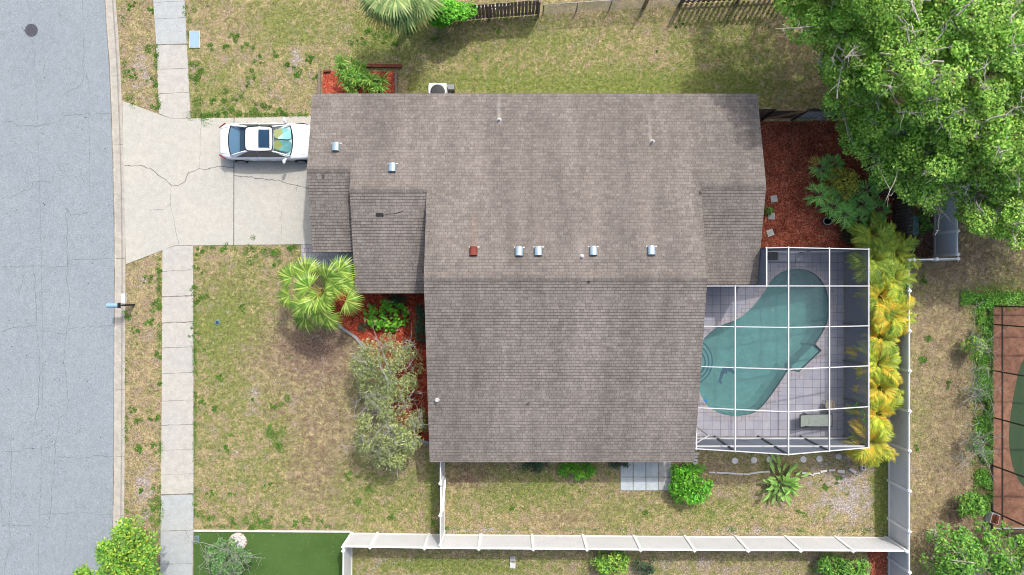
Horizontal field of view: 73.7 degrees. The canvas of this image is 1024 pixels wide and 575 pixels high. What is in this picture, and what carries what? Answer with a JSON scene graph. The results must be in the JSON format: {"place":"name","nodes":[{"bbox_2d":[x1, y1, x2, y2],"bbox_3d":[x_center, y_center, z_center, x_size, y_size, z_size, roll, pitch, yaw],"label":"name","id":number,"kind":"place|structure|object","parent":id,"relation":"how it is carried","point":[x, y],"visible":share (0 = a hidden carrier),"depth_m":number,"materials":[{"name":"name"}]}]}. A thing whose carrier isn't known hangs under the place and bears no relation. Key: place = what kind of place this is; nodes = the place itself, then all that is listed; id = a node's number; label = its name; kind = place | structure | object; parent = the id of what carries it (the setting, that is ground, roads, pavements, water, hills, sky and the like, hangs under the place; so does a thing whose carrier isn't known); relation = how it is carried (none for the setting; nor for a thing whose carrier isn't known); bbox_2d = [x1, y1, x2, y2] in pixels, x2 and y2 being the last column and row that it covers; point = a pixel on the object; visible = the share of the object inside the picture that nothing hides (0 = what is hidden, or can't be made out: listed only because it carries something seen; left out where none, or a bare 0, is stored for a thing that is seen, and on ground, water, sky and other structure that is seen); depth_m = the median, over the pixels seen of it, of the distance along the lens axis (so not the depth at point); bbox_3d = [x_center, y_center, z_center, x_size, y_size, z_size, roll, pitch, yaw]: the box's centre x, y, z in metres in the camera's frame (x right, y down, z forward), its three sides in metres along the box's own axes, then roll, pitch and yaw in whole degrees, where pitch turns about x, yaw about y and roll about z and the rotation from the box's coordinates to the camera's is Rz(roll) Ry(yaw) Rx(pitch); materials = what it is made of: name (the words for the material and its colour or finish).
{"place":"outdoors","nodes":[
{"label":"outdoors","id":0,"kind":"place"},
{"bbox_2d":[0,0,113,574],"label":"road","id":1,"kind":"structure","parent":0,"point":[80,485],"depth_m":34.50,"materials":[{"name":"asphalt"}]},
{"bbox_2d":[23,22,39,38],"bbox_3d":[-24.284,-12.996,34.489,0.880,0.020,0.880,0,90,0],"label":"manhole","id":2,"kind":"object","parent":1,"relation":"on","point":[32,30],"visible":1,"depth_m":34.49,"materials":[{"name":"metal"}]},
{"bbox_2d":[0,0,111,574],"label":"road crack","id":3,"kind":"object","parent":1,"relation":"on","point":[50,331],"visible":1,"depth_m":34.50,"materials":[{"name":"asphalt"}]},
{"bbox_2d":[153,0,193,574],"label":"sidewalk","id":4,"kind":"structure","parent":0,"point":[177,461],"depth_m":34.38,"materials":[{"name":"concrete"}]},
{"bbox_2d":[156,1,192,564],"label":"sidewalk joint","id":5,"kind":"object","parent":4,"relation":"on","point":[176,296],"visible":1,"depth_m":34.37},
{"bbox_2d":[122,101,311,263],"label":"driveway","id":6,"kind":"structure","parent":0,"point":[169,150],"depth_m":34.38,"materials":[{"name":"concrete"}]},
{"bbox_2d":[125,117,307,245],"bbox_3d":[-14.809,-5.833,34.374,7.659,0.001,7.176,-32,90,0],"label":"driveway joint","id":7,"kind":"object","parent":6,"relation":"on","point":[233,189],"visible":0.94,"depth_m":34.37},
{"bbox_2d":[219,117,309,163],"bbox_3d":[-11.990,-7.200,33.669,4.860,1.413,2.313,0,90,0],"label":"parked car","id":8,"kind":"object","parent":6,"relation":"on","point":[245,142],"visible":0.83,"depth_m":33.42,"materials":[{"name":"white paint"}]},
{"bbox_2d":[274,128,291,151],"bbox_3d":[-11.166,-7.200,33.269,0.753,0.351,1.137,0,90,0],"label":"sun shade","id":9,"kind":"object","parent":8,"relation":"attached to","point":[283,145],"visible":1,"depth_m":33.27,"materials":[{"name":"multicoloured fabric"}]},
{"bbox_2d":[116,0,1023,574],"bbox_3d":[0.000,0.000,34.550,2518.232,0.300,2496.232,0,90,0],"label":"ground","id":10,"kind":"structure","parent":0,"point":[322,390],"depth_m":34.40,"materials":[{"name":"plant"}]},
{"bbox_2d":[105,0,124,564],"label":"kerb","id":11,"kind":"structure","parent":10,"relation":"on","point":[119,243],"depth_m":34.49,"materials":[{"name":"concrete"}]},
{"bbox_2d":[105,4,124,515],"bbox_3d":[-19.982,0.492,34.439,1.097,0.114,39.005,-1,90,0],"label":"kerb joint","id":12,"kind":"object","parent":11,"relation":"on","point":[114,268],"visible":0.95,"depth_m":34.48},
{"bbox_2d":[72,514,162,574],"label":"street tree","id":13,"kind":"object","parent":10,"relation":"on","point":[111,556],"visible":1,"depth_m":31.07,"materials":[{"name":"green plant"}]},
{"bbox_2d":[106,294,134,307],"bbox_3d":[-19.288,0.647,33.770,0.862,1.260,0.703,0,90,0],"label":"mailbox","id":14,"kind":"object","parent":10,"relation":"on","point":[118,305],"visible":1,"depth_m":33.27,"materials":[{"name":"white metal"}]},
{"bbox_2d":[189,31,199,47],"bbox_3d":[-15.979,-12.496,34.368,0.520,0.073,0.860,0,90,0],"label":"utility box","id":15,"kind":"object","parent":10,"relation":"on","point":[194,39],"visible":1,"depth_m":34.34,"materials":[{"name":"plastic"}]},
{"bbox_2d":[193,532,349,574],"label":"artificial turf","id":16,"kind":"structure","parent":10,"relation":"on","point":[295,553],"depth_m":34.39,"materials":[{"name":"plastic"}]},
{"bbox_2d":[177,533,261,574],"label":"young tree","id":17,"kind":"object","parent":16,"relation":"on","point":[220,567],"visible":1,"depth_m":32.66,"materials":[{"name":"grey plant"}]},
{"bbox_2d":[193,529,350,532],"bbox_3d":[-12.077,12.263,34.380,7.901,0.100,0.090,0,90,0],"label":"turf border","id":18,"kind":"object","parent":10,"relation":"on","point":[320,531],"visible":1,"depth_m":34.33,"materials":[{"name":"stone"}]},
{"bbox_2d":[301,245,353,270],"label":"walkway","id":19,"kind":"structure","parent":10,"relation":"on","point":[306,250],"depth_m":34.38,"materials":[{"name":"concrete"}]},
{"bbox_2d":[341,547,351,574],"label":"vinyl fence","id":20,"kind":"object","parent":10,"relation":"on","point":[347,559],"visible":0.82,"depth_m":33.38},
{"bbox_2d":[322,71,394,92],"bbox_3d":[-7.672,-10.029,34.399,3.775,0.030,1.741,0,90,0],"label":"mulch bed","id":21,"kind":"object","parent":10,"relation":"on","point":[329,80],"visible":0.35,"depth_m":34.38,"materials":[{"name":"wood"}]},
{"bbox_2d":[333,54,357,86],"bbox_3d":[-8.184,-10.457,33.498,1.288,1.830,1.744,-27,90,0],"label":"dracaena","id":22,"kind":"object","parent":21,"relation":"on","point":[343,72],"visible":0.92,"depth_m":32.92,"materials":[{"name":"green plant"}]},
{"bbox_2d":[342,68,365,92],"bbox_3d":[-7.688,-9.952,33.547,1.366,1.738,1.857,30,90,0],"label":"dracaena","id":23,"kind":"object","parent":21,"relation":"on","point":[348,89],"visible":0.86,"depth_m":33.00,"materials":[{"name":"green plant"}]},
{"bbox_2d":[343,55,368,80],"bbox_3d":[-7.563,-10.742,33.617,1.361,1.600,1.625,-24,90,0],"label":"dracaena","id":24,"kind":"object","parent":21,"relation":"on","point":[359,65],"visible":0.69,"depth_m":33.15,"materials":[{"name":"green plant"}]},
{"bbox_2d":[350,63,381,90],"bbox_3d":[-7.122,-10.126,33.501,1.794,1.826,1.278,26,90,0],"label":"dracaena","id":25,"kind":"object","parent":21,"relation":"on","point":[367,78],"visible":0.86,"depth_m":32.96,"materials":[{"name":"green plant"}]},
{"bbox_2d":[362,71,389,92],"bbox_3d":[-6.672,-9.923,33.602,1.690,1.634,1.348,0,90,0],"label":"dracaena","id":26,"kind":"object","parent":21,"relation":"on","point":[379,86],"visible":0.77,"depth_m":33.12,"materials":[{"name":"green plant"}]},
{"bbox_2d":[318,63,401,92],"bbox_3d":[-7.645,-10.126,34.320,4.199,0.160,2.225,0,90,0],"label":"raised planter","id":27,"kind":"object","parent":10,"relation":"on","point":[370,66],"visible":0.73,"depth_m":34.24,"materials":[{"name":"brown wood"}]},
{"bbox_2d":[325,271,428,440],"bbox_3d":[-6.374,3.478,34.399,6.410,0.030,8.747,0,90,0],"label":"mulch bed","id":28,"kind":"object","parent":10,"relation":"on","point":[350,323],"visible":0.14,"depth_m":34.38,"materials":[{"name":"wood"}]},
{"bbox_2d":[276,254,363,332],"bbox_3d":[-9.014,0.346,32.305,4.360,4.300,3.884,0,90,0],"label":"fan palm","id":29,"kind":"object","parent":28,"relation":"on","point":[313,304],"visible":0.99,"depth_m":31.36,"materials":[{"name":"green plant"}]},
{"bbox_2d":[346,325,424,418],"bbox_3d":[-5.967,4.045,32.544,4.156,3.842,4.770,0,90,0],"label":"tree","id":30,"kind":"object","parent":28,"relation":"on","point":[369,369],"visible":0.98,"depth_m":32.01,"materials":[{"name":"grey plant"}]},
{"bbox_2d":[363,298,409,332],"bbox_3d":[-6.271,1.408,34.059,2.369,0.852,1.757,0,90,0],"label":"shrub","id":31,"kind":"object","parent":28,"relation":"on","point":[382,322],"visible":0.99,"depth_m":33.92,"materials":[{"name":"green plant"}]},
{"bbox_2d":[410,303,425,345],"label":"shrub","id":32,"kind":"object","parent":28,"relation":"on","point":[418,324],"visible":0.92,"depth_m":33.62,"materials":[{"name":"green plant"}]},
{"bbox_2d":[338,388,433,482],"bbox_3d":[-5.741,6.793,32.527,4.005,3.864,4.233,25,90,0],"label":"tree","id":33,"kind":"object","parent":10,"relation":"on","point":[396,460],"visible":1,"depth_m":31.79,"materials":[{"name":"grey plant"}]},
{"bbox_2d":[356,0,446,37],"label":"cabbage palm","id":34,"kind":"object","parent":10,"relation":"on","point":[394,13],"visible":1,"depth_m":30.63,"materials":[{"name":"green plant"}]},
{"bbox_2d":[428,83,454,92],"bbox_3d":[-3.547,-9.599,33.922,1.345,0.955,1.150,0,90,0],"label":"air conditioner","id":35,"kind":"object","parent":10,"relation":"on","point":[440,88],"visible":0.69,"depth_m":33.48,"materials":[{"name":"metal"}]},
{"bbox_2d":[438,502,444,547],"bbox_3d":[-3.414,11.575,33.417,0.210,1.965,1.626,0,90,0],"label":"vinyl fence","id":36,"kind":"object","parent":10,"relation":"on","point":[442,523],"visible":0.95,"depth_m":33.30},
{"bbox_2d":[440,477,445,512],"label":"vinyl gate","id":37,"kind":"structure","parent":36,"relation":"attached to","point":[442,492],"depth_m":33.11,"materials":[{"name":"white plastic"}]},
{"bbox_2d":[427,0,477,28],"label":"vine","id":38,"kind":"object","parent":10,"relation":"on","point":[455,10],"visible":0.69,"depth_m":32.48,"materials":[{"name":"green plant"}]},
{"bbox_2d":[467,0,540,20],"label":"wooden fence","id":39,"kind":"object","parent":10,"relation":"on","point":[487,8],"visible":0.73,"depth_m":33.46,"materials":[{"name":"brown wood"}]},
{"bbox_2d":[119,1,950,572],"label":"lawn weeds","id":40,"kind":"object","parent":10,"relation":"on","point":[273,253],"visible":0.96,"depth_m":34.37,"materials":[{"name":"green plant"}]},
{"bbox_2d":[521,462,549,473],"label":"shrub","id":41,"kind":"object","parent":10,"relation":"on","point":[535,467],"visible":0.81,"depth_m":33.82,"materials":[{"name":"green plant"}]},
{"bbox_2d":[307,93,765,461],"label":"house","id":42,"kind":"structure","parent":10,"relation":"on","point":[561,261],"depth_m":30.98,"materials":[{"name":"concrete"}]},
{"bbox_2d":[558,462,596,480],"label":"shrub","id":43,"kind":"object","parent":10,"relation":"on","point":[569,467],"visible":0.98,"depth_m":33.81,"materials":[{"name":"green plant"}]},
{"bbox_2d":[542,0,645,14],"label":"chain link fence","id":44,"kind":"object","parent":10,"relation":"on","point":[577,7],"visible":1,"depth_m":33.75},
{"bbox_2d":[589,550,629,574],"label":"shrub","id":45,"kind":"object","parent":10,"relation":"on","point":[605,566],"visible":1,"depth_m":33.41,"materials":[{"name":"green plant"}]},
{"bbox_2d":[341,532,908,553],"bbox_3d":[5.381,12.489,33.417,27.070,1.965,0.250,0,90,0],"label":"vinyl fence","id":46,"kind":"object","parent":10,"relation":"on","point":[586,543],"visible":1,"depth_m":33.37,"materials":[{"name":"plastic"}]},
{"bbox_2d":[621,477,632,489],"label":"patio slab","id":47,"kind":"structure","parent":10,"relation":"on","point":[626,483],"depth_m":34.35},
{"bbox_2d":[633,462,645,476],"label":"patio slab","id":48,"kind":"structure","parent":10,"relation":"on","point":[639,469],"depth_m":34.35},
{"bbox_2d":[633,477,645,489],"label":"patio slab","id":49,"kind":"structure","parent":10,"relation":"on","point":[639,483],"depth_m":34.35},
{"bbox_2d":[632,558,655,574],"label":"shrub","id":50,"kind":"object","parent":10,"relation":"on","point":[647,569],"visible":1,"depth_m":33.78,"materials":[{"name":"green plant"}]},
{"bbox_2d":[646,462,657,476],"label":"patio slab","id":51,"kind":"structure","parent":10,"relation":"on","point":[651,469],"depth_m":34.35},
{"bbox_2d":[646,477,657,489],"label":"patio slab","id":52,"kind":"structure","parent":10,"relation":"on","point":[651,483],"depth_m":34.35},
{"bbox_2d":[659,462,670,476],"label":"patio slab","id":53,"kind":"structure","parent":10,"relation":"on","point":[664,469],"depth_m":34.35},
{"bbox_2d":[665,462,713,505],"bbox_3d":[8.809,9.722,33.685,2.475,1.578,2.259,0,90,0],"label":"shrub","id":54,"kind":"object","parent":10,"relation":"on","point":[685,481],"visible":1,"depth_m":33.48,"materials":[{"name":"green plant"}]},
{"bbox_2d":[448,3,985,574],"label":"leaf litter","id":55,"kind":"object","parent":10,"relation":"on","point":[914,367],"visible":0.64,"depth_m":34.38,"materials":[{"name":"plant"}]},
{"bbox_2d":[697,252,843,435],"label":"pool deck","id":56,"kind":"structure","parent":10,"relation":"on","point":[808,390],"depth_m":34.38,"materials":[{"name":"tile"}]},
{"bbox_2d":[699,257,835,422],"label":"swimming pool","id":57,"kind":"structure","parent":56,"relation":"in","point":[757,346],"depth_m":35.60,"materials":[{"name":"liquid"}]},
{"bbox_2d":[695,247,869,455],"bbox_3d":[12.615,2.845,32.461,8.235,3.818,9.360,0,90,0],"label":"pool cage","id":58,"kind":"object","parent":56,"relation":"on","point":[856,323],"visible":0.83,"depth_m":32.48,"materials":[{"name":"white metal"}]},
{"bbox_2d":[799,412,832,427],"bbox_3d":[15.104,6.627,34.068,1.745,0.625,0.680,0,90,0],"label":"chaise lounge","id":59,"kind":"object","parent":56,"relation":"on","point":[808,420],"visible":0.93,"depth_m":34.02,"materials":[{"name":"fabric"}]},
{"bbox_2d":[762,454,810,505],"bbox_3d":[13.477,9.787,33.876,2.233,1.279,2.534,24,90,0],"label":"paddle plant","id":60,"kind":"object","parent":10,"relation":"on","point":[786,481],"visible":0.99,"depth_m":33.96,"materials":[{"name":"green plant"}]},
{"bbox_2d":[791,108,857,120],"bbox_3d":[15.840,-8.457,33.386,3.611,2.029,0.124,0,90,0],"label":"wooden fence","id":61,"kind":"object","parent":10,"relation":"on","point":[809,110],"visible":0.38,"depth_m":32.77,"materials":[{"name":"brown wood"}]},
{"bbox_2d":[766,109,834,119],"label":"wooden gate","id":62,"kind":"structure","parent":61,"relation":"attached to","point":[785,113],"depth_m":33.42,"materials":[{"name":"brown wood"}]},
{"bbox_2d":[760,121,897,249],"bbox_3d":[15.185,-5.146,34.399,8.485,0.030,6.489,0,90,0],"label":"mulch bed","id":63,"kind":"object","parent":10,"relation":"on","point":[790,148],"visible":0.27,"depth_m":34.38,"materials":[{"name":"wood"}]},
{"bbox_2d":[801,181,831,206],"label":"philodendron","id":64,"kind":"object","parent":63,"relation":"on","point":[815,189],"visible":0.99,"depth_m":33.12,"materials":[{"name":"green plant"}]},
{"bbox_2d":[808,154,834,181],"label":"philodendron","id":65,"kind":"object","parent":63,"relation":"on","point":[817,169],"visible":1,"depth_m":33.02,"materials":[{"name":"green plant"}]},
{"bbox_2d":[815,172,844,198],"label":"philodendron","id":66,"kind":"object","parent":63,"relation":"on","point":[831,188],"visible":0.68,"depth_m":33.01,"materials":[{"name":"green plant"}]},
{"bbox_2d":[816,193,845,217],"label":"philodendron","id":67,"kind":"object","parent":63,"relation":"on","point":[830,201],"visible":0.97,"depth_m":33.18,"materials":[{"name":"green plant"}]},
{"bbox_2d":[819,153,846,176],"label":"philodendron","id":68,"kind":"object","parent":63,"relation":"on","point":[838,161],"visible":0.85,"depth_m":33.21,"materials":[{"name":"green plant"}]},
{"bbox_2d":[820,167,860,202],"bbox_3d":[16.017,-5.031,33.199,1.994,2.551,1.898,0,90,0],"label":"shrub","id":69,"kind":"object","parent":63,"relation":"on","point":[850,179],"visible":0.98,"depth_m":32.63,"materials":[{"name":"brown plant"}]},
{"bbox_2d":[828,202,857,229],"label":"philodendron","id":70,"kind":"object","parent":63,"relation":"on","point":[838,211],"visible":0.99,"depth_m":33.08,"materials":[{"name":"green plant"}]},
{"bbox_2d":[839,204,870,230],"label":"philodendron","id":71,"kind":"object","parent":63,"relation":"on","point":[865,220],"visible":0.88,"depth_m":33.17,"materials":[{"name":"green plant"}]},
{"bbox_2d":[847,190,874,217],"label":"philodendron","id":72,"kind":"object","parent":63,"relation":"on","point":[861,206],"visible":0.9,"depth_m":33.26,"materials":[{"name":"green plant"}]},
{"bbox_2d":[853,176,881,205],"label":"philodendron","id":73,"kind":"object","parent":63,"relation":"on","point":[867,191],"visible":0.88,"depth_m":33.02,"materials":[{"name":"green plant"}]},
{"bbox_2d":[846,210,895,257],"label":"areca palm","id":74,"kind":"object","parent":63,"relation":"on","point":[877,225],"visible":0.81,"depth_m":32.75,"materials":[{"name":"green plant"}]},
{"bbox_2d":[864,196,892,219],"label":"philodendron","id":75,"kind":"object","parent":63,"relation":"on","point":[887,207],"visible":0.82,"depth_m":33.26,"materials":[{"name":"green plant"}]},
{"bbox_2d":[890,194,912,252],"bbox_3d":[19.097,-3.150,33.486,0.124,1.828,2.990,0,90,0],"label":"wooden fence","id":76,"kind":"object","parent":63,"relation":"on","point":[896,209],"visible":0.59,"depth_m":33.46,"materials":[{"name":"brown wood"}]},
{"bbox_2d":[816,551,871,574],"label":"shrub","id":77,"kind":"object","parent":10,"relation":"on","point":[853,569],"visible":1,"depth_m":33.50,"materials":[{"name":"green plant"}]},
{"bbox_2d":[842,416,899,468],"bbox_3d":[17.342,7.538,33.328,2.918,2.152,2.855,0,90,0],"label":"areca palm","id":78,"kind":"object","parent":10,"relation":"on","point":[873,453],"visible":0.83,"depth_m":32.69,"materials":[{"name":"yellow plant"}]},
{"bbox_2d":[845,234,901,289],"bbox_3d":[17.372,-1.197,33.326,2.538,2.156,2.939,0,90,0],"label":"areca palm","id":79,"kind":"object","parent":10,"relation":"on","point":[855,262],"visible":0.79,"depth_m":32.52,"materials":[{"name":"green plant"}]},
{"bbox_2d":[844,338,903,386],"bbox_3d":[17.585,3.562,33.294,2.603,2.218,2.648,0,90,0],"label":"areca palm","id":80,"kind":"object","parent":10,"relation":"on","point":[873,361],"visible":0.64,"depth_m":32.63,"materials":[{"name":"yellow plant"}]},
{"bbox_2d":[845,389,904,440],"bbox_3d":[17.602,6.075,33.371,2.461,2.066,2.625,19,90,0],"label":"areca palm","id":81,"kind":"object","parent":10,"relation":"on","point":[884,411],"visible":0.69,"depth_m":32.64,"materials":[{"name":"yellow plant"}]},
{"bbox_2d":[852,282,901,323],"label":"areca palm","id":82,"kind":"object","parent":10,"relation":"on","point":[874,295],"visible":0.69,"depth_m":32.55,"materials":[{"name":"yellow plant"}]},
{"bbox_2d":[867,552,886,574],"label":"mulch bed","id":83,"kind":"object","parent":10,"relation":"on","point":[879,559],"visible":0.8,"depth_m":34.38,"materials":[{"name":"wood"}]},
{"bbox_2d":[850,366,904,410],"bbox_3d":[17.761,4.879,33.387,2.459,2.034,2.404,0,90,0],"label":"areca palm","id":84,"kind":"object","parent":10,"relation":"on","point":[889,388],"visible":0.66,"depth_m":32.67,"materials":[{"name":"yellow plant"}]},
{"bbox_2d":[869,319,901,359],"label":"areca palm","id":85,"kind":"object","parent":10,"relation":"on","point":[884,343],"visible":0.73,"depth_m":32.67,"materials":[{"name":"yellow plant"}]},
{"bbox_2d":[869,291,916,339],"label":"areca palm","id":86,"kind":"object","parent":10,"relation":"on","point":[902,312],"visible":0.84,"depth_m":32.53,"materials":[{"name":"yellow plant"}]},
{"bbox_2d":[764,0,1023,120],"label":"oak tree","id":87,"kind":"object","parent":10,"relation":"on","point":[875,30],"visible":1,"depth_m":26.62,"materials":[{"name":"green plant"}]},
{"bbox_2d":[870,255,917,302],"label":"areca palm","id":88,"kind":"object","parent":10,"relation":"on","point":[902,277],"visible":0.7,"depth_m":32.47,"materials":[{"name":"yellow plant"}]},
{"bbox_2d":[869,230,920,270],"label":"areca palm","id":89,"kind":"object","parent":10,"relation":"on","point":[900,246],"visible":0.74,"depth_m":32.58,"materials":[{"name":"green plant"}]},
{"bbox_2d":[887,258,911,574],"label":"vinyl fence","id":90,"kind":"object","parent":10,"relation":"on","point":[898,517],"visible":0.69,"depth_m":33.19,"materials":[{"name":"plastic"}]},
{"bbox_2d":[898,215,935,257],"bbox_3d":[20.455,-2.575,34.399,2.034,0.030,2.155,0,90,0],"label":"mulch bed","id":91,"kind":"object","parent":10,"relation":"on","point":[925,247],"visible":0.42,"depth_m":34.38,"materials":[{"name":"wood"}]},
{"bbox_2d":[913,207,938,236],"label":"shrub","id":92,"kind":"object","parent":91,"relation":"on","point":[925,220],"visible":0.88,"depth_m":33.73,"materials":[{"name":"green plant"}]},
{"bbox_2d":[835,5,1023,240],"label":"oak tree","id":93,"kind":"object","parent":10,"relation":"on","point":[936,150],"visible":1,"depth_m":28.08,"materials":[{"name":"green plant"}]},
{"bbox_2d":[933,183,960,256],"bbox_3d":[21.250,-4.538,33.417,0.210,1.965,6.134,0,90,0],"label":"boat","id":94,"kind":"object","parent":10,"relation":"on","point":[946,240],"visible":0.35,"depth_m":33.29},
{"bbox_2d":[919,519,990,574],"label":"garden tree","id":95,"kind":"object","parent":10,"relation":"on","point":[974,563],"visible":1,"depth_m":32.39,"materials":[{"name":"green plant"}]},
{"bbox_2d":[941,423,1004,480],"bbox_3d":[22.392,7.808,33.536,2.648,1.892,2.581,14,90,0],"label":"shrub","id":96,"kind":"object","parent":10,"relation":"on","point":[976,447],"visible":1,"depth_m":33.29,"materials":[{"name":"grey plant"}]},
{"bbox_2d":[946,491,1014,536],"bbox_3d":[22.690,11.097,33.647,3.280,1.634,2.284,-19,90,0],"label":"shrub","id":97,"kind":"object","parent":10,"relation":"on","point":[974,503],"visible":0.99,"depth_m":33.38,"materials":[{"name":"green plant"}]},
{"bbox_2d":[959,359,1005,424],"bbox_3d":[22.965,5.256,33.638,2.317,1.713,3.327,-44,90,0],"label":"shrub","id":98,"kind":"object","parent":10,"relation":"on","point":[980,392],"visible":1,"depth_m":33.46,"materials":[{"name":"grey plant"}]},
{"bbox_2d":[960,301,1008,386],"bbox_3d":[22.922,2.799,33.615,2.425,1.767,4.326,0,90,0],"label":"shrub","id":99,"kind":"object","parent":10,"relation":"on","point":[977,342],"visible":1,"depth_m":33.34,"materials":[{"name":"green plant"}]},
{"bbox_2d":[984,511,999,524],"bbox_3d":[24.064,11.529,34.189,0.420,0.422,0.500,14,90,0],"label":"utility box","id":100,"kind":"object","parent":10,"relation":"on","point":[992,517],"visible":0.96,"depth_m":34.00,"materials":[{"name":"metal"}]},
{"bbox_2d":[960,282,1023,512],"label":"ground cover","id":101,"kind":"object","parent":10,"relation":"on","point":[989,299],"visible":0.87,"depth_m":34.25,"materials":[{"name":"green plant"}]},
{"bbox_2d":[973,520,1023,574],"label":"garden tree","id":102,"kind":"object","parent":10,"relation":"on","point":[1004,563],"visible":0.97,"depth_m":32.15,"materials":[{"name":"green plant"}]},
{"bbox_2d":[981,184,1023,250],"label":"oak tree","id":103,"kind":"object","parent":10,"relation":"on","point":[1013,238],"visible":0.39,"depth_m":30.14,"materials":[{"name":"green plant"}]},
{"bbox_2d":[991,306,1023,527],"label":"neighbour deck","id":104,"kind":"structure","parent":10,"relation":"on","point":[1013,358],"depth_m":34.38,"materials":[{"name":"wood"}]},
{"bbox_2d":[991,305,1023,536],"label":"neighbour cage","id":105,"kind":"object","parent":104,"relation":"on","point":[1002,419],"visible":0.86,"depth_m":33.63,"materials":[{"name":"brown metal"}]},
{"bbox_2d":[1009,359,1023,485],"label":"garden pool","id":106,"kind":"structure","parent":104,"relation":"in","point":[1016,439],"depth_m":34.52,"materials":[{"name":"green liquid"}]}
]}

